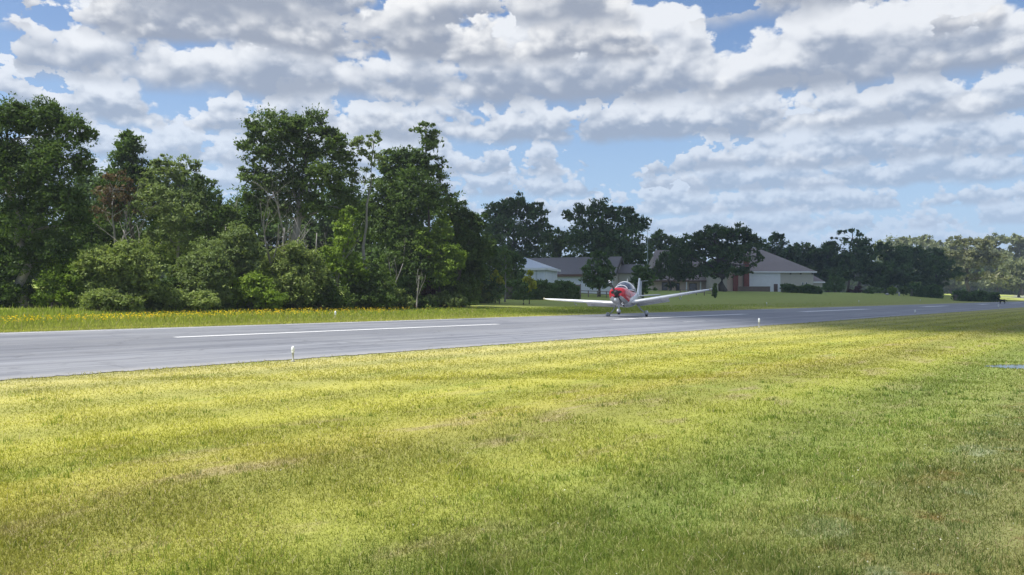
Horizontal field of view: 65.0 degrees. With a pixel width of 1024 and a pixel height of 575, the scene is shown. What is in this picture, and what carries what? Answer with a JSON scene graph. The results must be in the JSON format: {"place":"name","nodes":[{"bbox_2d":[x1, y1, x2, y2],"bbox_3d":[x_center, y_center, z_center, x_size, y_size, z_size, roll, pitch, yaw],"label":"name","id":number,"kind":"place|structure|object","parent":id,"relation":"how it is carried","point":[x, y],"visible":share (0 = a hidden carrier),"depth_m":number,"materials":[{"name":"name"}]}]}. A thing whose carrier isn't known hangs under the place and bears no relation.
{"place":"outdoors","nodes":[
{"label":"outdoors","id":0,"kind":"place"},
{"bbox_2d":[0,281,1023,574],"bbox_3d":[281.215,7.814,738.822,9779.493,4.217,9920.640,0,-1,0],"label":"ground","id":1,"kind":"structure","parent":0,"point":[784,299],"depth_m":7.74,"materials":[{"name":"green plant"}]},
{"bbox_2d":[0,274,37,306],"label":"bush","id":2,"kind":"object","parent":1,"relation":"on","point":[9,288],"visible":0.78,"depth_m":45.51,"materials":[{"name":"green plant"}]},
{"bbox_2d":[0,194,69,283],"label":"tree","id":3,"kind":"object","parent":1,"relation":"on","point":[40,276],"visible":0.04,"depth_m":78.66,"materials":[{"name":"green plant"}]},
{"bbox_2d":[0,91,107,307],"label":"oak tree","id":4,"kind":"object","parent":1,"relation":"on","point":[27,172],"visible":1,"depth_m":45.65,"materials":[{"name":"green plant"}]},
{"bbox_2d":[30,255,96,309],"bbox_3d":[-25.329,-0.247,45.690,4.074,3.220,2.966,0,-1,0],"label":"bush","id":5,"kind":"object","parent":1,"relation":"on","point":[57,281],"visible":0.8,"depth_m":45.18,"materials":[{"name":"green plant"}]},
{"bbox_2d":[49,210,132,264],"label":"tree","id":6,"kind":"object","parent":1,"relation":"on","point":[99,236],"visible":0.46,"depth_m":57.60,"materials":[{"name":"green plant"}]},
{"bbox_2d":[55,166,153,272],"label":"tree","id":7,"kind":"object","parent":1,"relation":"on","point":[88,183],"visible":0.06,"depth_m":79.23,"materials":[{"name":"green plant"}]},
{"bbox_2d":[77,286,147,311],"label":"bush","id":8,"kind":"object","parent":1,"relation":"on","point":[107,299],"visible":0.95,"depth_m":44.20,"materials":[{"name":"green plant"}]},
{"bbox_2d":[87,169,145,245],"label":"withered tree","id":9,"kind":"object","parent":1,"relation":"on","point":[109,190],"visible":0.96,"depth_m":56.19,"materials":[{"name":"brown plant"}]},
{"bbox_2d":[69,236,168,309],"bbox_3d":[-22.622,-0.791,46.054,4.877,4.583,4.807,-1,-1,42],"label":"bush","id":10,"kind":"object","parent":1,"relation":"on","point":[122,267],"visible":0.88,"depth_m":45.40,"materials":[{"name":"green plant"}]},
{"bbox_2d":[93,152,152,240],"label":"dead tree","id":11,"kind":"object","parent":1,"relation":"on","point":[129,221],"visible":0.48,"depth_m":56.23,"materials":[{"name":"wood"}]},
{"bbox_2d":[91,128,173,245],"bbox_3d":[-28.502,-5.393,59.986,6.402,12.836,4.476,0,-1,21],"label":"tree","id":12,"kind":"object","parent":1,"relation":"on","point":[126,157],"visible":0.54,"depth_m":59.23,"materials":[{"name":"green plant"}]},
{"bbox_2d":[120,207,145,256],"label":"dead tree","id":13,"kind":"object","parent":1,"relation":"on","point":[131,229],"visible":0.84,"depth_m":54.41,"materials":[{"name":"grey wood"}]},
{"bbox_2d":[155,276,185,294],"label":"bush","id":14,"kind":"object","parent":1,"relation":"on","point":[174,281],"visible":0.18,"depth_m":49.52,"materials":[{"name":"green plant"}]},
{"bbox_2d":[130,153,211,277],"bbox_3d":[-23.961,-4.155,56.838,5.769,10.767,4.348,0,-1,0],"label":"tree","id":15,"kind":"object","parent":1,"relation":"on","point":[175,173],"visible":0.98,"depth_m":56.43,"materials":[{"name":"green plant"}]},
{"bbox_2d":[144,282,220,311],"bbox_3d":[-19.644,0.648,47.751,4.511,2.040,2.479,0,-1,-15],"label":"bush","id":16,"kind":"object","parent":1,"relation":"on","point":[170,298],"visible":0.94,"depth_m":47.48,"materials":[{"name":"green plant"}]},
{"bbox_2d":[147,171,228,273],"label":"tree","id":17,"kind":"object","parent":1,"relation":"on","point":[217,191],"visible":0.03,"depth_m":80.86,"materials":[{"name":"green plant"}]},
{"bbox_2d":[163,235,235,307],"bbox_3d":[-19.595,-0.894,50.825,4.166,4.981,4.215,0,-1,-36],"label":"bush","id":18,"kind":"object","parent":1,"relation":"on","point":[202,268],"visible":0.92,"depth_m":50.35,"materials":[{"name":"green plant"}]},
{"bbox_2d":[130,200,268,274],"bbox_3d":[-24.177,-2.814,61.951,11.128,7.962,4.795,0,-1,17],"label":"tree","id":19,"kind":"object","parent":1,"relation":"on","point":[251,222],"visible":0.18,"depth_m":61.60,"materials":[{"name":"green plant"}]},
{"bbox_2d":[189,173,244,247],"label":"tree","id":20,"kind":"object","parent":1,"relation":"on","point":[226,211],"visible":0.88,"depth_m":58.01,"materials":[{"name":"green plant"}]},
{"bbox_2d":[2,306,447,321],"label":"wildflowers","id":21,"kind":"object","parent":1,"relation":"on","point":[293,311],"visible":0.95,"depth_m":42.08,"materials":[{"name":"yellow plant"}]},
{"bbox_2d":[213,221,269,299],"bbox_3d":[-18.311,-1.413,54.221,4.086,6.135,3.809,0,-1,0],"label":"bush","id":22,"kind":"object","parent":1,"relation":"on","point":[243,248],"visible":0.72,"depth_m":53.51,"materials":[{"name":"green plant"}]},
{"bbox_2d":[0,288,498,310],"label":"undergrowth","id":23,"kind":"object","parent":1,"relation":"on","point":[225,306],"visible":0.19,"depth_m":53.13,"materials":[{"name":"green plant"}]},
{"bbox_2d":[220,268,289,310],"bbox_3d":[-16.994,0.236,52.843,4.704,3.065,2.965,0,-1,0],"label":"bush","id":24,"kind":"object","parent":1,"relation":"on","point":[256,293],"visible":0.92,"depth_m":52.46,"materials":[{"name":"green plant"}]},
{"bbox_2d":[205,183,334,278],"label":"tree","id":25,"kind":"object","parent":1,"relation":"on","point":[271,229],"visible":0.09,"depth_m":82.13,"materials":[{"name":"green plant"}]},
{"bbox_2d":[254,152,303,274],"bbox_3d":[-15.686,-3.953,54.562,3.250,11.307,5.784,0,-1,0],"label":"dead tree","id":26,"kind":"object","parent":1,"relation":"on","point":[266,243],"visible":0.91,"depth_m":54.43,"materials":[{"name":"grey wood"}]},
{"bbox_2d":[249,181,315,306],"bbox_3d":[-16.242,-2.889,55.097,2.942,9.186,5.439,0,-1,33],"label":"dead tree","id":27,"kind":"object","parent":1,"relation":"on","point":[283,230],"visible":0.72,"depth_m":55.27,"materials":[{"name":"grey wood"}]},
{"bbox_2d":[256,237,334,308],"bbox_3d":[-15.133,-0.863,55.294,5.502,5.285,4.307,0,-1,0],"label":"bush","id":28,"kind":"object","parent":1,"relation":"on","point":[286,276],"visible":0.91,"depth_m":55.10,"materials":[{"name":"green plant"}]},
{"bbox_2d":[233,102,366,302],"bbox_3d":[-16.458,-6.235,61.733,10.403,15.902,5.743,0,-1,0],"label":"oak tree","id":29,"kind":"object","parent":1,"relation":"on","point":[288,131],"visible":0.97,"depth_m":61.32,"materials":[{"name":"green plant"}]},
{"bbox_2d":[275,188,326,308],"bbox_3d":[-15.326,-3.392,58.240,4.406,10.346,2.448,0,-1,-29],"label":"dead tree","id":30,"kind":"object","parent":1,"relation":"on","point":[300,231],"visible":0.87,"depth_m":57.78,"materials":[{"name":"grey plant"}]},
{"bbox_2d":[296,276,359,310],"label":"bush","id":31,"kind":"object","parent":1,"relation":"on","point":[332,298],"visible":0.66,"depth_m":56.63,"materials":[{"name":"green plant"}]},
{"bbox_2d":[270,180,388,290],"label":"tree","id":32,"kind":"object","parent":1,"relation":"on","point":[320,227],"visible":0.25,"depth_m":83.51,"materials":[{"name":"green plant"}]},
{"bbox_2d":[318,205,370,309],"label":"tree","id":33,"kind":"object","parent":1,"relation":"on","point":[344,230],"visible":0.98,"depth_m":58.50,"materials":[{"name":"green plant"}]},
{"bbox_2d":[327,216,364,308],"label":"dead tree","id":34,"kind":"object","parent":1,"relation":"on","point":[337,279],"visible":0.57,"depth_m":58.57,"materials":[{"name":"grey plant"}]},
{"bbox_2d":[338,266,399,309],"bbox_3d":[-10.636,0.034,59.610,5.057,3.728,3.511,0,-1,0],"label":"bush","id":35,"kind":"object","parent":1,"relation":"on","point":[375,291],"visible":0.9,"depth_m":59.04,"materials":[{"name":"green plant"}]},
{"bbox_2d":[349,130,389,268],"bbox_3d":[-11.250,-5.344,62.961,3.419,14.294,2.545,0,-1,0],"label":"tree","id":36,"kind":"object","parent":1,"relation":"on","point":[357,141],"visible":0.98,"depth_m":62.96,"materials":[{"name":"green plant"}]},
{"bbox_2d":[351,144,447,275],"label":"tree","id":37,"kind":"object","parent":1,"relation":"on","point":[394,195],"visible":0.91,"depth_m":69.37,"materials":[{"name":"green plant"}]},
{"bbox_2d":[385,285,415,309],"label":"bush","id":38,"kind":"object","parent":1,"relation":"on","point":[407,300],"visible":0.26,"depth_m":62.40,"materials":[{"name":"green plant"}]},
{"bbox_2d":[373,224,442,290],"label":"tree","id":39,"kind":"object","parent":1,"relation":"on","point":[412,264],"visible":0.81,"depth_m":67.50,"materials":[{"name":"green plant"}]},
{"bbox_2d":[392,275,434,308],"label":"bush","id":40,"kind":"object","parent":1,"relation":"on","point":[408,285],"visible":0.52,"depth_m":64.24,"materials":[{"name":"green plant"}]},
{"bbox_2d":[351,196,485,293],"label":"tree","id":41,"kind":"object","parent":1,"relation":"on","point":[371,253],"visible":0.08,"depth_m":81.27,"materials":[{"name":"green plant"}]},
{"bbox_2d":[418,281,436,295],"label":"bush","id":42,"kind":"object","parent":1,"relation":"on","point":[427,290],"visible":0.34,"depth_m":68.71,"materials":[{"name":"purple plant"}]},
{"bbox_2d":[407,120,460,261],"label":"tree","id":43,"kind":"object","parent":1,"relation":"on","point":[431,140],"visible":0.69,"depth_m":71.87,"materials":[{"name":"green plant"}]},
{"bbox_2d":[410,216,466,307],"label":"tree","id":44,"kind":"object","parent":1,"relation":"on","point":[442,229],"visible":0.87,"depth_m":68.11,"materials":[{"name":"green plant"}]},
{"bbox_2d":[422,273,463,294],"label":"bush","id":45,"kind":"object","parent":1,"relation":"on","point":[442,288],"visible":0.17,"depth_m":72.83,"materials":[{"name":"green plant"}]},
{"bbox_2d":[0,302,889,332],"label":"tall grass","id":46,"kind":"structure","parent":1,"relation":"on","point":[65,323],"depth_m":43.64,"materials":[{"name":"green plant"}]},
{"bbox_2d":[423,289,471,307],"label":"bush","id":47,"kind":"object","parent":1,"relation":"on","point":[459,299],"visible":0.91,"depth_m":68.10,"materials":[{"name":"green plant"}]},
{"bbox_2d":[435,281,482,306],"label":"bush","id":48,"kind":"object","parent":1,"relation":"on","point":[467,292],"visible":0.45,"depth_m":72.69,"materials":[{"name":"green plant"}]},
{"bbox_2d":[424,190,497,306],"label":"tree","id":49,"kind":"object","parent":1,"relation":"on","point":[466,221],"visible":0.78,"depth_m":74.57,"materials":[{"name":"green plant"}]},
{"bbox_2d":[450,232,503,294],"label":"tree","id":50,"kind":"object","parent":1,"relation":"on","point":[495,260],"visible":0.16,"depth_m":85.39,"materials":[{"name":"green plant"}]},
{"bbox_2d":[471,281,503,302],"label":"bush","id":51,"kind":"object","parent":1,"relation":"on","point":[485,296],"visible":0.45,"depth_m":85.43,"materials":[{"name":"green plant"}]},
{"bbox_2d":[487,269,504,302],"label":"lemon shrub","id":52,"kind":"object","parent":1,"relation":"on","point":[499,280],"visible":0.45,"depth_m":87.81,"materials":[{"name":"green plant"}]},
{"bbox_2d":[488,283,506,303],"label":"shrub","id":53,"kind":"object","parent":1,"relation":"on","point":[502,288],"visible":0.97,"depth_m":85.97,"materials":[{"name":"green plant"}]},
{"bbox_2d":[486,243,526,293],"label":"round tree","id":54,"kind":"object","parent":1,"relation":"on","point":[516,267],"visible":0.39,"depth_m":106.93,"materials":[{"name":"green plant"}]},
{"bbox_2d":[497,250,516,301],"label":"sapling","id":55,"kind":"object","parent":1,"relation":"on","point":[509,270],"visible":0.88,"depth_m":91.78,"materials":[{"name":"green plant"}]},
{"bbox_2d":[0,301,1023,379],"bbox_3d":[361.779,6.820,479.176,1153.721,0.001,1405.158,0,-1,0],"label":"runway","id":56,"kind":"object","parent":1,"relation":"on","point":[39,354],"visible":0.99,"depth_m":26.07,"materials":[{"name":"grey asphalt"}]},
{"bbox_2d":[0,319,447,333],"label":"runway marking","id":57,"kind":"object","parent":56,"relation":"on","point":[194,327],"visible":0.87,"depth_m":33.58,"materials":[{"name":"paint"}]},
{"bbox_2d":[185,324,491,336],"bbox_3d":[-5.665,1.649,31.677,0.390,0.001,15.900,-1,-1,39],"label":"runway marking","id":58,"kind":"object","parent":56,"relation":"on","point":[334,330],"visible":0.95,"depth_m":30.59,"materials":[{"name":"paint"}]},
{"bbox_2d":[543,278,711,316],"bbox_3d":[7.336,0.664,52.314,8.249,2.761,8.171,0,-1,-22],"label":"airplane","id":59,"kind":"object","parent":56,"relation":"on","point":[623,294],"visible":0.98,"depth_m":51.62,"materials":[{"name":"white paint"}]},
{"bbox_2d":[5,255,1023,294],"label":"distant woods","id":60,"kind":"object","parent":1,"relation":"on","point":[1002,291],"visible":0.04,"depth_m":465.36,"materials":[{"name":"green plant"}]},
{"bbox_2d":[480,191,554,257],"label":"oak tree","id":61,"kind":"object","parent":1,"relation":"on","point":[507,212],"visible":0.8,"depth_m":167.21,"materials":[{"name":"green plant"}]},
{"bbox_2d":[516,281,533,304],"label":"shrub","id":62,"kind":"object","parent":1,"relation":"on","point":[523,290],"visible":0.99,"depth_m":85.65,"materials":[{"name":"green plant"}]},
{"bbox_2d":[522,270,536,303],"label":"lemon shrub","id":63,"kind":"object","parent":1,"relation":"on","point":[532,283],"visible":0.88,"depth_m":87.88,"materials":[{"name":"green plant"}]},
{"bbox_2d":[516,258,560,282],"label":"house","id":64,"kind":"structure","parent":1,"relation":"on","point":[541,271],"depth_m":117.10,"materials":[{"name":"metal"}]},
{"bbox_2d":[502,278,579,299],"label":"hedge","id":65,"kind":"object","parent":1,"relation":"on","point":[563,289],"visible":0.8,"depth_m":104.51,"materials":[{"name":"green plant"}]},
{"bbox_2d":[535,227,578,257],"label":"tree","id":66,"kind":"object","parent":1,"relation":"on","point":[556,248],"visible":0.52,"depth_m":189.51,"materials":[{"name":"green plant"}]},
{"bbox_2d":[528,256,643,293],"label":"house","id":67,"kind":"structure","parent":1,"relation":"on","point":[570,269],"depth_m":139.41,"materials":[{"name":"white"}]},
{"bbox_2d":[578,250,617,296],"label":"round tree","id":68,"kind":"object","parent":1,"relation":"on","point":[602,278],"visible":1,"depth_m":124.93,"materials":[{"name":"green plant"}]},
{"bbox_2d":[561,197,653,265],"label":"oak tree","id":69,"kind":"object","parent":1,"relation":"on","point":[602,235],"visible":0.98,"depth_m":169.53,"materials":[{"name":"green plant"}]},
{"bbox_2d":[628,264,657,297],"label":"round tree","id":70,"kind":"object","parent":1,"relation":"on","point":[644,273],"visible":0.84,"depth_m":126.81,"materials":[{"name":"green plant"}]},
{"bbox_2d":[645,228,685,262],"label":"tree","id":71,"kind":"object","parent":1,"relation":"on","point":[657,238],"visible":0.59,"depth_m":227.68,"materials":[{"name":"green plant"}]},
{"bbox_2d":[650,249,690,290],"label":"tree","id":72,"kind":"object","parent":1,"relation":"on","point":[658,266],"visible":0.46,"depth_m":183.92,"materials":[{"name":"green plant"}]},
{"bbox_2d":[648,250,706,290],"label":"house","id":73,"kind":"structure","parent":1,"relation":"on","point":[694,284],"depth_m":202.01,"materials":[{"name":"beige"}]},
{"bbox_2d":[689,283,696,290],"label":"window","id":74,"kind":"structure","parent":73,"relation":"in","point":[692,286],"depth_m":201.91,"materials":[{"name":"grey glass"}]},
{"bbox_2d":[661,221,767,291],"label":"oak tree","id":75,"kind":"object","parent":1,"relation":"on","point":[726,253],"visible":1,"depth_m":177.39,"materials":[{"name":"green plant"}]},
{"bbox_2d":[711,283,717,297],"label":"column shrub","id":76,"kind":"object","parent":1,"relation":"on","point":[714,290],"visible":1,"depth_m":139.80,"materials":[{"name":"green plant"}]},
{"bbox_2d":[737,286,769,291],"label":"garden wall","id":77,"kind":"structure","parent":1,"relation":"on","point":[756,288],"depth_m":191.86,"materials":[{"name":"grey concrete"}]},
{"bbox_2d":[706,248,824,291],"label":"house","id":78,"kind":"structure","parent":1,"relation":"on","point":[773,271],"depth_m":196.03,"materials":[{"name":"beige"}]},
{"bbox_2d":[760,231,803,264],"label":"shade tree","id":79,"kind":"object","parent":1,"relation":"on","point":[782,251],"visible":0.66,"depth_m":248.23,"materials":[{"name":"green plant"}]},
{"bbox_2d":[780,283,823,293],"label":"hedge","id":80,"kind":"object","parent":1,"relation":"on","point":[793,288],"visible":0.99,"depth_m":186.71,"materials":[{"name":"green plant"}]},
{"bbox_2d":[787,241,823,270],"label":"shade tree","id":81,"kind":"object","parent":1,"relation":"on","point":[809,262],"visible":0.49,"depth_m":251.72,"materials":[{"name":"green plant"}]},
{"bbox_2d":[811,240,848,291],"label":"shade tree","id":82,"kind":"object","parent":1,"relation":"on","point":[828,250],"visible":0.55,"depth_m":248.31,"materials":[{"name":"green plant"}]},
{"bbox_2d":[823,275,845,291],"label":"shrub","id":83,"kind":"object","parent":1,"relation":"on","point":[839,287],"visible":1,"depth_m":220.40,"materials":[{"name":"green plant"}]},
{"bbox_2d":[830,227,863,292],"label":"pine tree","id":84,"kind":"object","parent":1,"relation":"on","point":[858,232],"visible":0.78,"depth_m":261.65,"materials":[{"name":"green plant"}]},
{"bbox_2d":[847,285,861,292],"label":"shrub","id":85,"kind":"object","parent":1,"relation":"on","point":[856,290],"visible":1,"depth_m":219.55,"materials":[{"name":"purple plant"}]},
{"bbox_2d":[821,236,899,292],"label":"shade tree","id":86,"kind":"object","parent":1,"relation":"on","point":[857,259],"visible":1,"depth_m":241.63,"materials":[{"name":"green plant"}]},
{"bbox_2d":[862,286,887,293],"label":"shrub","id":87,"kind":"object","parent":1,"relation":"on","point":[871,290],"visible":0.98,"depth_m":219.14,"materials":[{"name":"green plant"}]},
{"bbox_2d":[887,285,896,294],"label":"ball shrub","id":88,"kind":"object","parent":1,"relation":"on","point":[891,290],"visible":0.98,"depth_m":217.53,"materials":[{"name":"green plant"}]},
{"bbox_2d":[867,241,924,290],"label":"shade tree","id":89,"kind":"object","parent":1,"relation":"on","point":[897,257],"visible":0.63,"depth_m":247.87,"materials":[{"name":"green plant"}]},
{"bbox_2d":[873,233,918,261],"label":"tree","id":90,"kind":"object","parent":1,"relation":"on","point":[908,241],"visible":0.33,"depth_m":414.55,"materials":[{"name":"green plant"}]},
{"bbox_2d":[898,286,910,294],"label":"ball shrub","id":91,"kind":"object","parent":1,"relation":"on","point":[905,290],"visible":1,"depth_m":217.24,"materials":[{"name":"green plant"}]},
{"bbox_2d":[892,243,953,288],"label":"shade tree","id":92,"kind":"object","parent":1,"relation":"on","point":[925,262],"visible":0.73,"depth_m":251.65,"materials":[{"name":"green plant"}]},
{"bbox_2d":[909,282,943,298],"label":"hedge","id":93,"kind":"object","parent":1,"relation":"on","point":[929,290],"visible":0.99,"depth_m":220.69,"materials":[{"name":"green plant"}]},
{"bbox_2d":[912,234,948,261],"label":"tree","id":94,"kind":"object","parent":1,"relation":"on","point":[926,242],"visible":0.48,"depth_m":426.01,"materials":[{"name":"green plant"}]},
{"bbox_2d":[924,247,966,291],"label":"shade tree","id":95,"kind":"object","parent":1,"relation":"on","point":[948,273],"visible":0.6,"depth_m":255.87,"materials":[{"name":"green plant"}]},
{"bbox_2d":[941,236,973,293],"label":"tree","id":96,"kind":"object","parent":1,"relation":"on","point":[953,283],"visible":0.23,"depth_m":426.60,"materials":[{"name":"green plant"}]},
{"bbox_2d":[951,289,999,301],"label":"hedge","id":97,"kind":"object","parent":1,"relation":"on","point":[973,296],"visible":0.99,"depth_m":203.49,"materials":[{"name":"green plant"}]},
{"bbox_2d":[944,234,1010,291],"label":"oak tree","id":98,"kind":"object","parent":1,"relation":"on","point":[970,257],"visible":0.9,"depth_m":299.42,"materials":[{"name":"green plant"}]},
{"bbox_2d":[969,232,1016,291],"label":"tree","id":99,"kind":"object","parent":1,"relation":"on","point":[983,283],"visible":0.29,"depth_m":438.23,"materials":[{"name":"green plant"}]},
{"bbox_2d":[985,364,1023,368],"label":"puddle","id":100,"kind":"object","parent":1,"relation":"on","point":[1012,366],"visible":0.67,"depth_m":15.54,"materials":[{"name":"clear liquid"}]},
{"bbox_2d":[992,233,1023,295],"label":"tree","id":101,"kind":"object","parent":1,"relation":"on","point":[1016,241],"visible":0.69,"depth_m":419.90,"materials":[{"name":"green plant"}]},
{"bbox_2d":[993,259,1023,297],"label":"tree","id":102,"kind":"object","parent":1,"relation":"on","point":[1014,280],"visible":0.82,"depth_m":345.00,"materials":[{"name":"green plant"}]},
{"bbox_2d":[0,311,1023,383],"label":"grass","id":103,"kind":"structure","parent":0,"point":[370,369],"depth_m":16.05,"materials":[{"name":"green plant"}]},
{"bbox_2d":[0,0,1023,263],"label":"sky","id":104,"kind":"structure","parent":0,"point":[805,121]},
{"bbox_2d":[21,394,1020,573],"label":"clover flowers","id":105,"kind":"object","parent":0,"point":[725,501],"visible":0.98,"depth_m":5.05,"materials":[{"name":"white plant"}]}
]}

